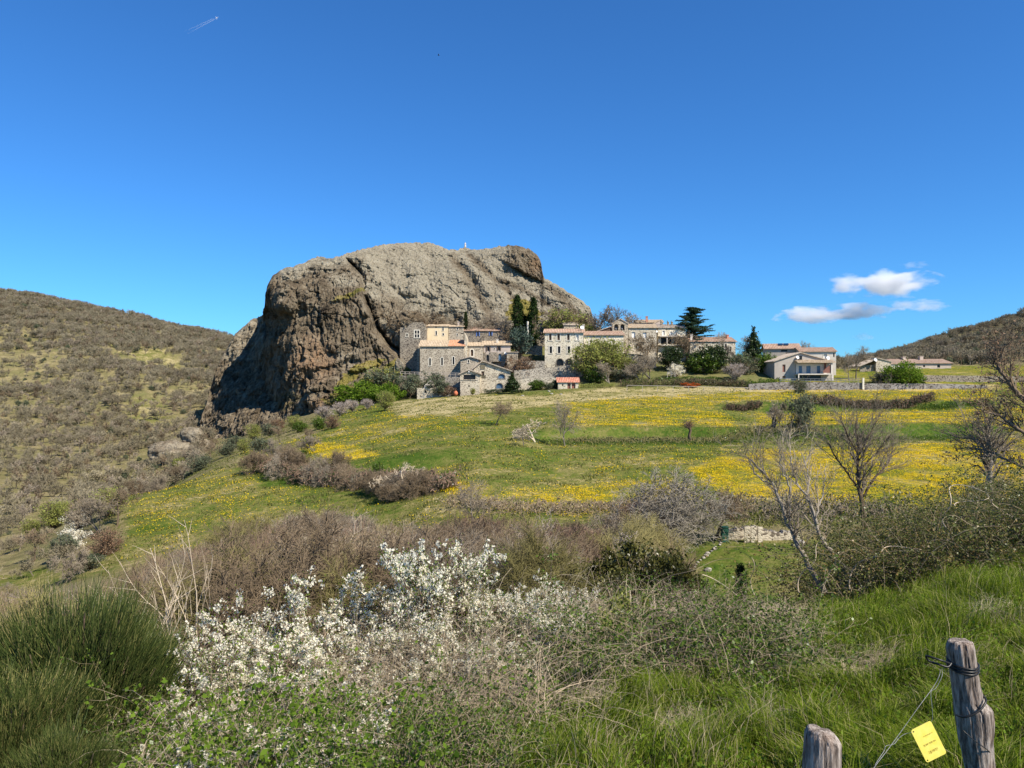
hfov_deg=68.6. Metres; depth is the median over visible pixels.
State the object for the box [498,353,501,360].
window
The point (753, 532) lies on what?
stone slab
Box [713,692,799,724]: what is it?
dead grass tuft
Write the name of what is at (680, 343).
bare tree
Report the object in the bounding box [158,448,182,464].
boulder
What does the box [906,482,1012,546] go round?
bramble bush
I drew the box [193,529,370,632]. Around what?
bare shrub
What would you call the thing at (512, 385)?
fir tree
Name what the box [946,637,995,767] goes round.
fence post
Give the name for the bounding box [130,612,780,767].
grass
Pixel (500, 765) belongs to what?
bramble bush
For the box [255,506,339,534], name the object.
bare shrub
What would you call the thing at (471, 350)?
window
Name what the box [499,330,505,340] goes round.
house wing
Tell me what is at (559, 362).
door
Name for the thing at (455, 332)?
stone house
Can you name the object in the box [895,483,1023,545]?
bramble bush
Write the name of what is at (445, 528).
bare shrub
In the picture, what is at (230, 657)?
dry bramble
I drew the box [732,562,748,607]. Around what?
juniper
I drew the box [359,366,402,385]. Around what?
spring tree
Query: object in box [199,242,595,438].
basalt rock
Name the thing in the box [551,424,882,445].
bramble hedge
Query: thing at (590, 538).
bare shrub
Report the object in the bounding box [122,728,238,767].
bramble bush
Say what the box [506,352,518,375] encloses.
stone annex
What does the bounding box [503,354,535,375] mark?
russet shrub
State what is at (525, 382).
terrace wall
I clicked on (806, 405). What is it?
ivy tree
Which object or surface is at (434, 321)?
bare tree
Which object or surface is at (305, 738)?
blackthorn
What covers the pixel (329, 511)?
bare shrub
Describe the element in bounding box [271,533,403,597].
bare shrub
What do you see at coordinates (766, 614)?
bramble bush
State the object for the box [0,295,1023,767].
ground
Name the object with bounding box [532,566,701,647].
dead grass tuft
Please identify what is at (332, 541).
bare shrub
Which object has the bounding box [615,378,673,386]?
garden hedge
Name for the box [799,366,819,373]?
veranda doors
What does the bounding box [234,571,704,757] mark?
dry bramble
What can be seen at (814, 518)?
bare tree
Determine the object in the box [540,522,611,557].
bare shrub
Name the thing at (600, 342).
spring tree
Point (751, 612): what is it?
bramble bush
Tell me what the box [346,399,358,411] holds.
blossom tree
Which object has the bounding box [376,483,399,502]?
bare shrub
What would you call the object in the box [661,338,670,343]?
window
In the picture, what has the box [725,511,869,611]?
bramble bush
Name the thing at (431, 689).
bramble bush
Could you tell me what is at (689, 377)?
vegetable rows
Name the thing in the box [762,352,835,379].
veranda house
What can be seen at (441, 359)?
window
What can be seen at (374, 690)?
bramble bush
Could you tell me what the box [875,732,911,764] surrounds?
fence wire
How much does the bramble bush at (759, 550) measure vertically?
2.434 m
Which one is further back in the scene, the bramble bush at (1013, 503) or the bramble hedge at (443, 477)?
the bramble hedge at (443, 477)
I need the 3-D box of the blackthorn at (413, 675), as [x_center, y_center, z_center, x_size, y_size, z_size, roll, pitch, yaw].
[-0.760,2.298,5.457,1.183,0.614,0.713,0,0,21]
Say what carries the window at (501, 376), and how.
in the stone barn at (492, 376)
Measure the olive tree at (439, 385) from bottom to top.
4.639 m
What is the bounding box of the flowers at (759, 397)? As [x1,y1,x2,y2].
[127,388,1023,553]
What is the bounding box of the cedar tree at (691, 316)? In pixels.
[675,306,715,341]
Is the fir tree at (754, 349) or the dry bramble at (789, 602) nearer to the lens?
the dry bramble at (789, 602)
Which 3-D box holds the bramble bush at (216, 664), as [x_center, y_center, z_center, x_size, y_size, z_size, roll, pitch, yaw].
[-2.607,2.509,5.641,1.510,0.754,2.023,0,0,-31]
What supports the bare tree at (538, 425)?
on the ground at (10, 561)
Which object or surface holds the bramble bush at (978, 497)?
on the ground at (10, 561)
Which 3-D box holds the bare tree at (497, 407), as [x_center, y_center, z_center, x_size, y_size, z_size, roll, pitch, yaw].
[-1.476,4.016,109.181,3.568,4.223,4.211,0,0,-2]
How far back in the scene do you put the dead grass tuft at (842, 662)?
5.71 m
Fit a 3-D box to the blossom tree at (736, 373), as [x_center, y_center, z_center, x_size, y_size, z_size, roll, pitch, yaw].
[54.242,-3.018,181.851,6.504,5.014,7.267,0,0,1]
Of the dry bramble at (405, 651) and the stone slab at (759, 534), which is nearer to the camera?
the dry bramble at (405, 651)
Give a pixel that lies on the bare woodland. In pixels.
(943, 345)
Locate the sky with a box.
[0,0,1023,356]
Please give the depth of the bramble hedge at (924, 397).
138.14 m
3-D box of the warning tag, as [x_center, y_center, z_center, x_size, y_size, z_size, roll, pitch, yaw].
[1.694,1.455,3.050,0.091,0.147,0.004,-27,0,0]
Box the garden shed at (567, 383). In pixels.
[556,377,579,388]
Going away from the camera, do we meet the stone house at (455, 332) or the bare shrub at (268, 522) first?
the bare shrub at (268, 522)
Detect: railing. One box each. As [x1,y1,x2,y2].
[424,372,455,376]
[780,378,861,381]
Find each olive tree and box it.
[48,532,79,557]
[396,374,424,398]
[424,379,451,393]
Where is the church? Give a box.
[418,332,467,376]
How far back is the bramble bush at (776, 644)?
6.33 m
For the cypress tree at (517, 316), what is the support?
on the ground at (10, 561)
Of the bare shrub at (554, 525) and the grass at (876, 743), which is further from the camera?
the bare shrub at (554, 525)
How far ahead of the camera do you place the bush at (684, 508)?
43.99 m
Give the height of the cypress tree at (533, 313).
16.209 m
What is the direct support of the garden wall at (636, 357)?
on the ground at (10, 561)
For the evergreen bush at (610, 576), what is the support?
on the ground at (10, 561)
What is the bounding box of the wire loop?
[925,655,952,667]
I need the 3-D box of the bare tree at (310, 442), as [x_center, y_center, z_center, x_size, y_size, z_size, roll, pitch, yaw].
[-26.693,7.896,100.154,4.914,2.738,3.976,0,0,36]
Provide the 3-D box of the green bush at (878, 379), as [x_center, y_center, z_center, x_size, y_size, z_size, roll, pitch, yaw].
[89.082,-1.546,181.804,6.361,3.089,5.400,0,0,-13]
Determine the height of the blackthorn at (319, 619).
1.381 m
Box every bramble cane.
[445,644,453,705]
[650,559,720,592]
[797,542,819,592]
[849,546,920,589]
[942,484,983,527]
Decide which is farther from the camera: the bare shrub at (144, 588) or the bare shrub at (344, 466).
the bare shrub at (344, 466)
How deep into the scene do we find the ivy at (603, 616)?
6.98 m
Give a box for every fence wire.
[874,674,939,767]
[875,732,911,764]
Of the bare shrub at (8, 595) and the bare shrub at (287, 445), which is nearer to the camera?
the bare shrub at (8, 595)
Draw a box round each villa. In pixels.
[761,343,800,357]
[795,347,837,374]
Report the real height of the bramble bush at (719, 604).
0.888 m
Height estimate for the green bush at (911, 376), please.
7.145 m
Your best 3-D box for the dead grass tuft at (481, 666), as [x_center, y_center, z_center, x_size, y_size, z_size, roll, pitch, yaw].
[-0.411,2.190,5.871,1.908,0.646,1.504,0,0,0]
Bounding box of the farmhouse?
[885,356,951,368]
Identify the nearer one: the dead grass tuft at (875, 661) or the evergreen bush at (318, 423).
the dead grass tuft at (875, 661)
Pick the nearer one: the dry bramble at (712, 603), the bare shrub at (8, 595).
the dry bramble at (712, 603)
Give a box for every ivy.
[588,606,639,640]
[606,583,650,631]
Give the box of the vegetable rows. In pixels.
[651,376,722,379]
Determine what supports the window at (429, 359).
in the church
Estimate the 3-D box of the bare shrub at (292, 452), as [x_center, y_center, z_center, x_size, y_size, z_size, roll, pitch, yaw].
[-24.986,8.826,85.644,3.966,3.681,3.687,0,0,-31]
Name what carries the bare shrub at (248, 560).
on the ground at (10, 561)
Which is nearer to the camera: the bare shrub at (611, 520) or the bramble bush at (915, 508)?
the bramble bush at (915, 508)
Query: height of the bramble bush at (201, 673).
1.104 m
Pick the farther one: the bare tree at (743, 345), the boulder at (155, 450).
the bare tree at (743, 345)
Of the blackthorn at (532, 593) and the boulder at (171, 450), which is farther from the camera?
the boulder at (171, 450)
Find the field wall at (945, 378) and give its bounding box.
[923,375,1023,381]
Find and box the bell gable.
[611,318,628,352]
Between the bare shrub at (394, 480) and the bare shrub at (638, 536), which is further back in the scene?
the bare shrub at (394, 480)
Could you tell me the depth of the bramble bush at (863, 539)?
12.19 m
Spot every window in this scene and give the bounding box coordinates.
[413,330,419,337]
[428,357,431,365]
[440,357,443,365]
[464,375,474,379]
[470,349,473,356]
[497,373,505,378]
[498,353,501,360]
[548,333,552,340]
[548,345,552,353]
[556,333,560,340]
[557,345,561,353]
[565,358,572,365]
[566,333,570,340]
[575,333,579,340]
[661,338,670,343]
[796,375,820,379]
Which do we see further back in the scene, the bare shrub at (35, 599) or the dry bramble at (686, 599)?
the bare shrub at (35, 599)
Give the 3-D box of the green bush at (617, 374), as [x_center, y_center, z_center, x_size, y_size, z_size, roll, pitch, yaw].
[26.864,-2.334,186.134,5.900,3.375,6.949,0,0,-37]
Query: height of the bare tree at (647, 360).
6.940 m
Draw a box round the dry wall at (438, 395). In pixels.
[433,387,450,396]
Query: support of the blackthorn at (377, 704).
on the ground at (10, 561)
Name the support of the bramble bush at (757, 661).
on the ground at (10, 561)
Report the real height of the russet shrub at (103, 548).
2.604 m
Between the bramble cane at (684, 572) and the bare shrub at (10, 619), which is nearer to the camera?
the bramble cane at (684, 572)
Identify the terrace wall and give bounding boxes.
[514,365,583,379]
[516,377,555,389]
[517,361,544,369]
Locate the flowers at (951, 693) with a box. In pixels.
[815,626,1010,733]
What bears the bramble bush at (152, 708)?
on the ground at (10, 561)
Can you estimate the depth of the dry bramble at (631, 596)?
8.05 m
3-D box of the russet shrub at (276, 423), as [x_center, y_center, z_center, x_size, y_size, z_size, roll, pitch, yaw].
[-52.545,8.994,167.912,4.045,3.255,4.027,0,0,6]
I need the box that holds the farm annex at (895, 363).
[891,361,901,368]
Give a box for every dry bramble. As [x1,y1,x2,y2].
[124,598,528,759]
[174,586,405,658]
[176,608,295,701]
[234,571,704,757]
[235,598,508,724]
[256,596,572,765]
[264,590,566,759]
[295,601,536,734]
[339,610,476,670]
[382,599,541,695]
[414,595,559,679]
[451,572,623,678]
[495,565,629,665]
[496,565,719,689]
[520,568,830,719]
[569,575,681,630]
[573,582,683,630]
[587,573,683,653]
[601,591,804,616]
[630,581,759,623]
[650,580,923,679]
[651,586,816,666]
[655,580,722,613]
[717,594,800,610]
[740,581,825,618]
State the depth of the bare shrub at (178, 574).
20.98 m
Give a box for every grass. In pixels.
[96,540,1023,767]
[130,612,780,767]
[432,542,1023,767]
[536,431,978,446]
[916,399,996,408]
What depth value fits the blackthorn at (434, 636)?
5.97 m
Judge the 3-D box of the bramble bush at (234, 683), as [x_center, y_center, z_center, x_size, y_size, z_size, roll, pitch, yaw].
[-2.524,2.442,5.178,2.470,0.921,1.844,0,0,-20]
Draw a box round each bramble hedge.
[254,456,467,491]
[436,491,656,515]
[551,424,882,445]
[708,488,921,526]
[720,399,766,410]
[797,392,940,408]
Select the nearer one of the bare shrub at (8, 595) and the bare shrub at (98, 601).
the bare shrub at (98, 601)
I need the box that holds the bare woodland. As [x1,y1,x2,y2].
[0,287,1023,578]
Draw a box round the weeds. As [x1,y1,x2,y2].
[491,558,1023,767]
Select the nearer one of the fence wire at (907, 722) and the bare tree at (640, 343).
the fence wire at (907, 722)
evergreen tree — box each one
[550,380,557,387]
[658,344,686,369]
[683,347,702,369]
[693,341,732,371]
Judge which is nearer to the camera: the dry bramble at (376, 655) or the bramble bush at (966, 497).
the dry bramble at (376, 655)
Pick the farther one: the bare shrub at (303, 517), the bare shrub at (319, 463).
the bare shrub at (319, 463)
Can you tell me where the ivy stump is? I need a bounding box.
[770,410,776,430]
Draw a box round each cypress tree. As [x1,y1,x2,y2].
[462,312,468,329]
[508,294,523,333]
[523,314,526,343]
[525,296,540,350]
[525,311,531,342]
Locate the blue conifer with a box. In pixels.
[507,324,534,358]
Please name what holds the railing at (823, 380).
on the block wall at (777, 386)
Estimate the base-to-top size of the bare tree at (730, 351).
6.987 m
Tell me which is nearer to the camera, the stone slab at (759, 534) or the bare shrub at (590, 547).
the bare shrub at (590, 547)
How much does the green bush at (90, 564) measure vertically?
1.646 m
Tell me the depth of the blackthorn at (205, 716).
4.60 m
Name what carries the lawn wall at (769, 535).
on the ground at (10, 561)
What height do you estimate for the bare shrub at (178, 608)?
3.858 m
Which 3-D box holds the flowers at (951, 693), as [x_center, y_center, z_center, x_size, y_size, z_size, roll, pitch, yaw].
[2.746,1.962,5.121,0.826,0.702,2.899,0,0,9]
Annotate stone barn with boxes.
[471,360,512,392]
[852,357,891,371]
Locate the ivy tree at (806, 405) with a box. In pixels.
[779,387,817,434]
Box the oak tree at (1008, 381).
[928,310,1023,478]
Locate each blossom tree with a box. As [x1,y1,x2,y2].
[314,405,334,419]
[331,401,349,414]
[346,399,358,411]
[360,399,373,408]
[722,363,748,379]
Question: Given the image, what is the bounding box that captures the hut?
[560,322,578,328]
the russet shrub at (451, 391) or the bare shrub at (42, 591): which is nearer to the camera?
the bare shrub at (42, 591)
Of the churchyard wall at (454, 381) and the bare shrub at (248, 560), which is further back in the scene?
the churchyard wall at (454, 381)
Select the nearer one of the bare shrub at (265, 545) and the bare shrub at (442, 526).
the bare shrub at (265, 545)
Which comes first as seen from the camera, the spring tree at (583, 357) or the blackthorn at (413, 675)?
the blackthorn at (413, 675)
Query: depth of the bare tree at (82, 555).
51.65 m
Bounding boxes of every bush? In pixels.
[0,564,215,752]
[0,644,119,767]
[0,704,138,767]
[57,525,93,548]
[60,511,88,529]
[60,638,412,748]
[71,677,317,767]
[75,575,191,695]
[76,552,106,573]
[78,713,247,767]
[79,660,369,767]
[79,721,275,767]
[81,670,277,767]
[83,677,303,766]
[85,665,356,767]
[95,690,189,760]
[97,726,228,767]
[99,690,285,747]
[101,674,306,766]
[106,642,339,767]
[112,656,476,767]
[120,658,314,767]
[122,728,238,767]
[130,686,314,765]
[139,657,280,738]
[149,631,286,744]
[152,654,244,737]
[155,687,330,737]
[159,686,420,767]
[185,453,212,470]
[194,688,367,767]
[195,692,437,767]
[205,663,475,767]
[212,441,237,456]
[223,434,245,447]
[224,679,408,759]
[228,640,623,767]
[231,696,458,767]
[233,688,453,767]
[236,714,422,767]
[247,435,270,451]
[260,423,279,436]
[260,660,499,767]
[265,642,487,764]
[268,700,547,767]
[273,691,517,767]
[279,680,467,762]
[291,420,308,431]
[293,670,560,767]
[307,612,562,765]
[311,416,326,429]
[333,379,381,402]
[363,365,416,391]
[366,381,407,401]
[371,460,384,472]
[371,641,596,767]
[388,566,624,689]
[389,685,524,743]
[415,371,445,389]
[416,547,696,712]
[505,579,627,609]
[507,569,764,696]
[526,379,546,389]
[537,551,649,604]
[542,382,554,389]
[558,555,895,700]
[573,563,809,674]
[573,567,661,607]
[581,365,605,382]
[583,569,797,672]
[587,535,708,603]
[599,564,835,671]
[611,369,630,380]
[635,586,872,694]
[642,549,704,610]
[667,362,685,376]
[673,578,866,669]
[682,382,699,385]
[686,351,725,372]
[706,492,883,604]
[711,516,896,609]
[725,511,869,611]
[728,351,760,373]
[735,477,1008,603]
[742,497,919,604]
[751,351,776,372]
[773,481,1021,603]
[788,492,1020,589]
[788,504,956,596]
[790,376,811,392]
[797,483,969,590]
[806,488,916,576]
[806,503,1005,589]
[815,478,1023,581]
[827,491,954,536]
[828,483,998,552]
[830,473,1023,578]
[836,487,957,559]
[841,484,1023,553]
[846,494,1006,544]
[848,460,1005,562]
[850,485,981,553]
[854,482,967,543]
[857,492,982,526]
[867,373,884,382]
[872,370,906,383]
[879,359,927,386]
[881,454,1023,526]
[884,469,1011,525]
[886,481,1000,536]
[887,472,1023,549]
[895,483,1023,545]
[904,471,1020,531]
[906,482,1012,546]
[911,460,1023,539]
[919,479,1021,529]
[921,448,1023,527]
[926,438,1023,558]
[926,484,1023,551]
[932,469,1023,542]
[935,465,1023,560]
[937,466,1023,514]
[940,470,1023,555]
[982,473,1023,536]
[983,488,1017,497]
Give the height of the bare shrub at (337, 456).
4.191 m
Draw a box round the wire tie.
[946,655,979,675]
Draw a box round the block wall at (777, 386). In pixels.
[748,382,986,389]
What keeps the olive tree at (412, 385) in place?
on the ground at (10, 561)
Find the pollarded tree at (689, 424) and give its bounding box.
[680,417,694,439]
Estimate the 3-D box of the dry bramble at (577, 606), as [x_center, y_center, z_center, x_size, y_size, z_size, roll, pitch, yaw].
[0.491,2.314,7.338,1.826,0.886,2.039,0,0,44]
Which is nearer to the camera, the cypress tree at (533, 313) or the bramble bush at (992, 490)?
the bramble bush at (992, 490)
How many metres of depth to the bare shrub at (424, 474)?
65.41 m
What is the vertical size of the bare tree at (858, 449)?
5.457 m
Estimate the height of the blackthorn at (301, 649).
1.139 m
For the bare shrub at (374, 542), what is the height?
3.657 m
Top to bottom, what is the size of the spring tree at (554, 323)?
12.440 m
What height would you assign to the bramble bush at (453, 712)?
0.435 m
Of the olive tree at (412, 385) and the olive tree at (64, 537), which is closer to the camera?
the olive tree at (64, 537)
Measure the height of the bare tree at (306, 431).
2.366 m
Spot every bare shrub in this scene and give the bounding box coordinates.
[0,571,84,621]
[0,576,110,637]
[0,582,17,591]
[0,582,26,607]
[0,585,42,597]
[0,586,70,611]
[0,590,22,607]
[0,592,37,615]
[0,594,85,632]
[0,597,57,644]
[1,579,72,609]
[1,584,18,597]
[27,580,108,601]
[43,575,162,630]
[47,577,184,639]
[58,547,211,638]
[69,572,176,632]
[72,557,183,605]
[79,570,210,606]
[88,560,175,598]
[106,537,248,596]
[120,531,220,581]
[125,495,409,667]
[133,522,295,665]
[136,550,211,575]
[142,545,212,576]
[145,540,224,566]
[149,520,273,598]
[156,541,211,566]
[165,558,207,592]
[171,523,293,594]
[178,541,277,623]
[181,524,359,612]
[190,517,257,547]
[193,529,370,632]
[197,515,372,618]
[200,532,254,548]
[202,517,340,564]
[208,535,310,561]
[213,524,275,550]
[234,449,264,475]
[234,512,280,531]
[236,514,282,538]
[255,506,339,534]
[256,453,276,471]
[258,508,334,535]
[260,513,324,537]
[262,550,429,656]
[263,437,284,457]
[264,451,289,481]
[271,506,441,582]
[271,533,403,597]
[273,520,381,554]
[274,446,308,472]
[276,442,301,455]
[285,462,309,484]
[290,452,315,466]
[297,453,335,484]
[301,519,370,534]
[309,464,334,487]
[312,506,359,524]
[314,552,413,635]
[317,449,351,472]
[322,518,492,626]
[326,461,356,486]
[328,511,574,630]
[332,467,359,491]
[333,515,394,550]
[333,516,388,545]
[338,508,388,535]
[338,515,379,530]
[347,469,383,495]
[347,516,422,543]
[348,470,362,490]
[350,502,503,574]
[356,521,505,566]
[363,470,397,496]
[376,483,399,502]
[378,472,400,500]
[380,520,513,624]
[387,473,426,501]
[388,508,471,542]
[390,522,587,591]
[399,468,438,499]
[417,517,468,539]
[424,475,442,493]
[425,506,619,566]
[440,475,459,488]
[453,509,503,533]
[454,524,587,608]
[459,511,609,616]
[467,526,616,578]
[482,520,556,539]
[492,515,521,529]
[500,508,595,557]
[500,518,525,528]
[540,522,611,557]
[543,520,569,531]
[549,525,613,563]
[552,515,606,547]
[564,520,593,530]
[564,532,603,562]
[578,529,614,551]
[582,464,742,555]
[583,509,660,542]
[587,507,642,544]
[587,508,699,571]
[606,505,676,542]
[608,507,657,532]
[608,510,701,570]
[618,499,648,514]
[640,529,707,581]
[648,506,681,549]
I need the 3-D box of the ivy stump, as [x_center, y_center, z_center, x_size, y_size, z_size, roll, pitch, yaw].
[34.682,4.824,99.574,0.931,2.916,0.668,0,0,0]
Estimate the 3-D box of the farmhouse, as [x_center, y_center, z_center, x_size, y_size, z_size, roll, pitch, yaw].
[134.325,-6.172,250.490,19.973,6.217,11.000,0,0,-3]
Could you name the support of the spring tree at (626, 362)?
on the ground at (10, 561)
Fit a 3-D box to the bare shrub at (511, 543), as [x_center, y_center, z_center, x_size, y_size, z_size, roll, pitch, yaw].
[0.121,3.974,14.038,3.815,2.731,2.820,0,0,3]
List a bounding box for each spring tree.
[18,517,42,537]
[33,498,70,528]
[55,499,79,518]
[88,486,130,516]
[171,458,185,466]
[235,437,252,451]
[243,423,261,440]
[286,414,301,426]
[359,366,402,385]
[375,390,395,410]
[538,307,593,334]
[567,341,612,378]
[576,322,601,330]
[578,336,623,375]
[600,338,634,370]
[619,357,636,377]
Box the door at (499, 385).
[495,382,503,388]
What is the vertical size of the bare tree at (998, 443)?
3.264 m
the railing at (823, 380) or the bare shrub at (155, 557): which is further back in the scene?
the railing at (823, 380)
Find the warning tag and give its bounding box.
[911,721,945,761]
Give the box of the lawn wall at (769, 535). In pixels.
[729,525,799,540]
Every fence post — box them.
[802,724,841,767]
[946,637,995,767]
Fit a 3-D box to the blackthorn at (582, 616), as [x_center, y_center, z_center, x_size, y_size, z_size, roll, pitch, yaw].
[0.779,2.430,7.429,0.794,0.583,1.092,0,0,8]
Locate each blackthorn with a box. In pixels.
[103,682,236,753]
[132,702,258,767]
[147,629,294,725]
[157,725,411,767]
[165,623,411,724]
[166,598,304,696]
[173,696,410,767]
[175,565,402,695]
[184,616,361,727]
[216,564,480,676]
[241,610,403,717]
[246,632,372,723]
[335,675,429,742]
[342,657,475,718]
[347,601,494,709]
[361,533,510,643]
[388,608,520,692]
[411,553,558,650]
[445,636,556,701]
[464,589,603,659]
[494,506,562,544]
[496,568,602,635]
[496,583,583,648]
[527,607,598,657]
[558,601,618,636]
[610,521,656,569]
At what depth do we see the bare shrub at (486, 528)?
17.62 m
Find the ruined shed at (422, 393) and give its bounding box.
[417,381,433,398]
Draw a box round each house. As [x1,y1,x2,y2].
[400,322,426,374]
[426,324,449,339]
[448,322,464,339]
[459,356,480,372]
[464,325,499,341]
[467,342,483,361]
[482,339,511,366]
[543,324,584,367]
[584,331,624,366]
[598,326,611,330]
[628,324,657,355]
[633,316,663,323]
[655,320,685,360]
[686,334,736,362]
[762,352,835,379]
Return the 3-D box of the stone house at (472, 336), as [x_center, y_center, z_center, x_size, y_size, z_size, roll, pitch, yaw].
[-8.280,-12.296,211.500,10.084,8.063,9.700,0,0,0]
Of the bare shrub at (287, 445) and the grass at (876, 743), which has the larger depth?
the bare shrub at (287, 445)
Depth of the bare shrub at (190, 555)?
32.56 m
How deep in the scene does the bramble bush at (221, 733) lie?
4.89 m
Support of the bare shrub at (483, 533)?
on the ground at (10, 561)
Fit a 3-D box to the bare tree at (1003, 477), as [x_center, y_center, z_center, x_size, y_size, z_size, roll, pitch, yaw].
[11.678,3.007,18.189,2.041,2.021,2.123,0,0,1]
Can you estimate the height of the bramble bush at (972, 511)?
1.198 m
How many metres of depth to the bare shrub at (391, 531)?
31.03 m
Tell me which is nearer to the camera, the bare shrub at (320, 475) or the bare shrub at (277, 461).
the bare shrub at (320, 475)
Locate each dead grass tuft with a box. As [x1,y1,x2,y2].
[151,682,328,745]
[262,663,366,726]
[322,625,576,715]
[371,624,560,712]
[524,565,647,610]
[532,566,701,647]
[560,672,614,707]
[572,578,662,610]
[596,574,725,615]
[655,692,717,725]
[711,592,836,636]
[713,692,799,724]
[720,597,815,629]
[799,644,890,681]
[828,631,912,674]
[905,653,1003,680]
[946,583,1023,624]
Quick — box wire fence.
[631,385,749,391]
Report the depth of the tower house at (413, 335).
203.00 m
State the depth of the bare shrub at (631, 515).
44.45 m
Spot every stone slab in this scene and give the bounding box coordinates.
[744,527,749,542]
[751,526,755,542]
[757,527,762,541]
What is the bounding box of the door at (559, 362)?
[556,358,563,365]
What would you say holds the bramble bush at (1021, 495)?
on the ground at (10, 561)
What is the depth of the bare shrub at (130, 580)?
26.84 m
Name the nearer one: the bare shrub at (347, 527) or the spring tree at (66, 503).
the bare shrub at (347, 527)
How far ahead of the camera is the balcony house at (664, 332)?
203.52 m
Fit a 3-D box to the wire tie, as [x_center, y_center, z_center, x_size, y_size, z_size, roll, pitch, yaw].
[1.923,1.195,3.200,0.125,0.058,0.125,0,0,0]
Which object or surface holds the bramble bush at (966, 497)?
on the ground at (10, 561)
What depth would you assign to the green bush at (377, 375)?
185.64 m
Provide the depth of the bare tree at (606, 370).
183.23 m
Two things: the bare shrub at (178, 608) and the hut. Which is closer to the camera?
the bare shrub at (178, 608)
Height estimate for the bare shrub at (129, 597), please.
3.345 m
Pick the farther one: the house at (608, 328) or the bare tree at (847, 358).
the house at (608, 328)
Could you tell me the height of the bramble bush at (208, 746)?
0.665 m
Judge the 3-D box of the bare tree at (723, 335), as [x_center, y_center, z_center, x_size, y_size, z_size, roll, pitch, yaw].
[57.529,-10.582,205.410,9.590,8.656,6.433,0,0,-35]
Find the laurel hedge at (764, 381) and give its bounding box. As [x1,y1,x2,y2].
[746,377,781,386]
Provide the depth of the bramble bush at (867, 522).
14.45 m
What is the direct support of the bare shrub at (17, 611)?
on the ground at (10, 561)
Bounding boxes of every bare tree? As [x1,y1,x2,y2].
[8,527,56,559]
[46,544,92,582]
[63,491,119,532]
[95,486,142,524]
[124,479,148,495]
[141,473,167,491]
[165,465,182,483]
[181,445,199,458]
[198,442,221,456]
[271,426,286,442]
[295,433,321,452]
[303,428,316,436]
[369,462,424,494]
[370,304,442,341]
[411,309,462,324]
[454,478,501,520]
[463,311,501,339]
[491,311,513,340]
[491,401,513,424]
[498,328,511,340]
[511,419,547,441]
[512,426,538,445]
[539,305,593,325]
[546,399,587,445]
[574,314,603,329]
[587,303,622,330]
[595,360,621,382]
[611,305,624,320]
[620,361,654,379]
[623,310,642,323]
[627,351,661,378]
[628,331,664,371]
[667,332,705,358]
[697,481,756,539]
[713,415,827,594]
[714,331,738,342]
[718,335,729,368]
[725,346,735,362]
[736,336,764,352]
[766,400,790,434]
[766,415,851,581]
[770,400,787,433]
[786,360,925,530]
[800,340,814,346]
[840,351,858,379]
[849,346,872,378]
[919,389,1023,489]
[960,470,1013,507]
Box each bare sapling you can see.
[68,546,197,660]
[94,515,212,660]
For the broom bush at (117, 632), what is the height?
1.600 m
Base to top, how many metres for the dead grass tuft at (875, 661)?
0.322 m
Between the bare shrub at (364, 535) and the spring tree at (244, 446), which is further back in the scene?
the spring tree at (244, 446)
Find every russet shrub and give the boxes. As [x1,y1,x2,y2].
[85,525,126,554]
[270,417,284,429]
[323,414,340,428]
[438,385,456,395]
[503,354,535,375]
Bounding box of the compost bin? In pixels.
[720,526,728,541]
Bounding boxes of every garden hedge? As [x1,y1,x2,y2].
[579,382,614,387]
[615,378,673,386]
[671,377,751,386]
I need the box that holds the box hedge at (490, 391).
[483,388,503,393]
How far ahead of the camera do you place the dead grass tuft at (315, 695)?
5.50 m
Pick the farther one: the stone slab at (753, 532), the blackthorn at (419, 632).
the stone slab at (753, 532)
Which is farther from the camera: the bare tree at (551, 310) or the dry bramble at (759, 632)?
the bare tree at (551, 310)
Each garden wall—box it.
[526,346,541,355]
[623,353,655,367]
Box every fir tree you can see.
[502,373,524,392]
[741,325,763,360]
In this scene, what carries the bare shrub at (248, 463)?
on the ground at (10, 561)
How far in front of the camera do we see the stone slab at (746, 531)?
46.55 m
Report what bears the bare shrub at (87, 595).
on the ground at (10, 561)
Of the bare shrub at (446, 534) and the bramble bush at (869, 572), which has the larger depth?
the bare shrub at (446, 534)
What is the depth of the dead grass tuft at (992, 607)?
6.66 m
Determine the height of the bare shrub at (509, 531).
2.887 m
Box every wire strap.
[956,695,986,717]
[962,730,990,752]
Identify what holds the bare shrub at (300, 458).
on the ground at (10, 561)
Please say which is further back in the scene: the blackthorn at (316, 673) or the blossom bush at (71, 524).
the blossom bush at (71, 524)
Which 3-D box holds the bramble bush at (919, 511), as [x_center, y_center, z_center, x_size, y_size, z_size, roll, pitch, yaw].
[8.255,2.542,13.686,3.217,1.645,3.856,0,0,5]
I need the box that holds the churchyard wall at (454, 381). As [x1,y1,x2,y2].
[399,375,459,394]
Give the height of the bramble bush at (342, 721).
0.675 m
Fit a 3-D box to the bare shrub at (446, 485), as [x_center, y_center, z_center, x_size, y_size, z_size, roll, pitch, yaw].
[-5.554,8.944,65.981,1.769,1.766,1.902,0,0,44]
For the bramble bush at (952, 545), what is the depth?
10.33 m
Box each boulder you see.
[147,440,199,461]
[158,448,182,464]
[179,427,204,442]
[394,358,405,372]
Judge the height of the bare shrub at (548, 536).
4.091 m
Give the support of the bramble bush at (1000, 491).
on the ground at (10, 561)
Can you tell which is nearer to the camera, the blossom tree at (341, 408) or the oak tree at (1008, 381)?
the oak tree at (1008, 381)

